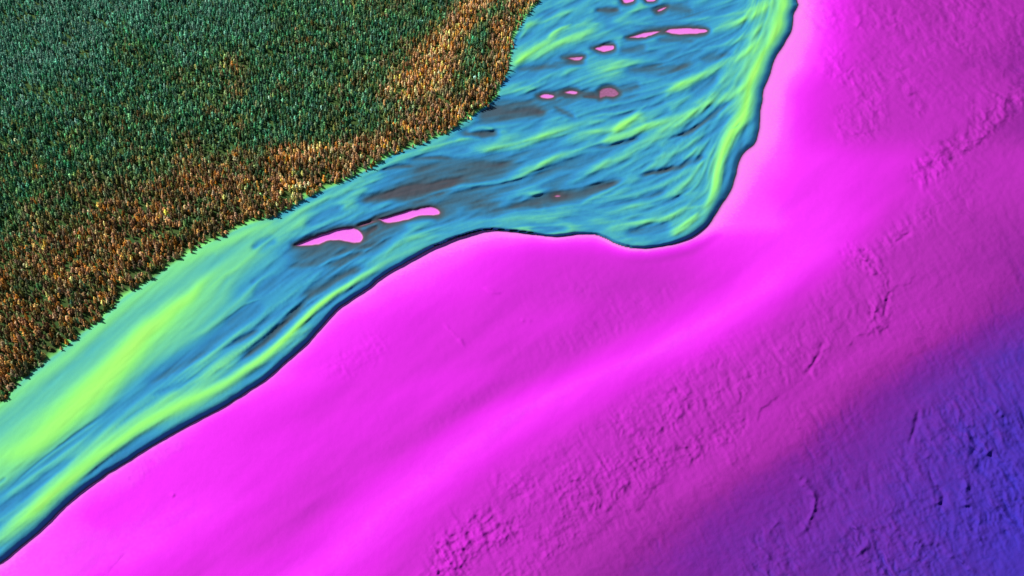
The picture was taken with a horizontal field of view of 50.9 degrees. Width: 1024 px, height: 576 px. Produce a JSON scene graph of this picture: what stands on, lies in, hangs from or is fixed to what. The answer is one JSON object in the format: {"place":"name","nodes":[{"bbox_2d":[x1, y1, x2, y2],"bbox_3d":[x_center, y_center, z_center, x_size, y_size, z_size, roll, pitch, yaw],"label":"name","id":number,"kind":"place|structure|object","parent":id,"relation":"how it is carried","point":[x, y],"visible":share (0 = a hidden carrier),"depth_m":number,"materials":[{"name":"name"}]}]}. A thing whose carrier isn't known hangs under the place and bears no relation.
{"place":"outdoors","nodes":[
{"label":"outdoors","id":0,"kind":"place"},
{"bbox_2d":[0,0,542,405],"bbox_3d":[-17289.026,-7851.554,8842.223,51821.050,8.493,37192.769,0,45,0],"label":"forest floor","id":1,"kind":"structure","parent":0,"point":[124,294],"depth_m":1139.99,"materials":[{"name":"green plant"}]},
{"bbox_2d":[14,366,19,374],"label":"conifer tree","id":2,"kind":"object","parent":1,"relation":"on","point":[16,370],"visible":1,"depth_m":914.99,"materials":[{"name":"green plant"}]},
{"bbox_2d":[0,0,538,400],"bbox_3d":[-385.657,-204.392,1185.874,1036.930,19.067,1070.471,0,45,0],"label":"woodland","id":3,"kind":"object","parent":1,"relation":"on","point":[139,12],"visible":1,"depth_m":1182.94,"materials":[{"name":"green plant"}]},
{"bbox_2d":[294,228,363,246],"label":"river island","id":4,"kind":"structure","parent":0,"point":[351,235],"depth_m":1048.56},
{"bbox_2d":[379,207,440,223],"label":"river island","id":5,"kind":"structure","parent":0,"point":[410,215],"depth_m":1071.96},
{"bbox_2d":[0,0,1023,575],"bbox_3d":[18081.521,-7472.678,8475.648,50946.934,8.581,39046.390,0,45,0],"label":"terrain","id":6,"kind":"structure","parent":0,"point":[802,354],"depth_m":913.56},
{"bbox_2d":[0,0,798,563],"bbox_3d":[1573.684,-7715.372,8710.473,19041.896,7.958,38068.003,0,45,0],"label":"river bed","id":7,"kind":"object","parent":6,"relation":"in","point":[652,154],"visible":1,"depth_m":1067.04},
{"bbox_2d":[540,94,554,98],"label":"pond","id":8,"kind":"structure","parent":0,"point":[546,96],"depth_m":1213.76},
{"bbox_2d":[565,91,577,94],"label":"pond","id":9,"kind":"structure","parent":0,"point":[572,93],"depth_m":1218.09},
{"bbox_2d":[567,57,584,61],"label":"pond","id":10,"kind":"structure","parent":0,"point":[577,59],"depth_m":1266.43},
{"bbox_2d":[595,45,614,52],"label":"pond","id":11,"kind":"structure","parent":0,"point":[604,49],"depth_m":1283.07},
{"bbox_2d":[599,87,619,98],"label":"pond","id":12,"kind":"structure","parent":0,"point":[609,92],"depth_m":1217.01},
{"bbox_2d":[622,0,634,3],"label":"river island","id":13,"kind":"structure","parent":0,"point":[627,1],"depth_m":1359.74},
{"bbox_2d":[629,32,659,37],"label":"pond","id":14,"kind":"structure","parent":0,"point":[645,35],"depth_m":1303.92,"materials":[{"name":"pink liquid"}]},
{"bbox_2d":[657,7,667,12],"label":"pond","id":15,"kind":"structure","parent":0,"point":[662,10],"depth_m":1344.45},
{"bbox_2d":[666,28,707,34],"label":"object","id":16,"kind":"structure","parent":0,"point":[688,31],"depth_m":1310.24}
]}

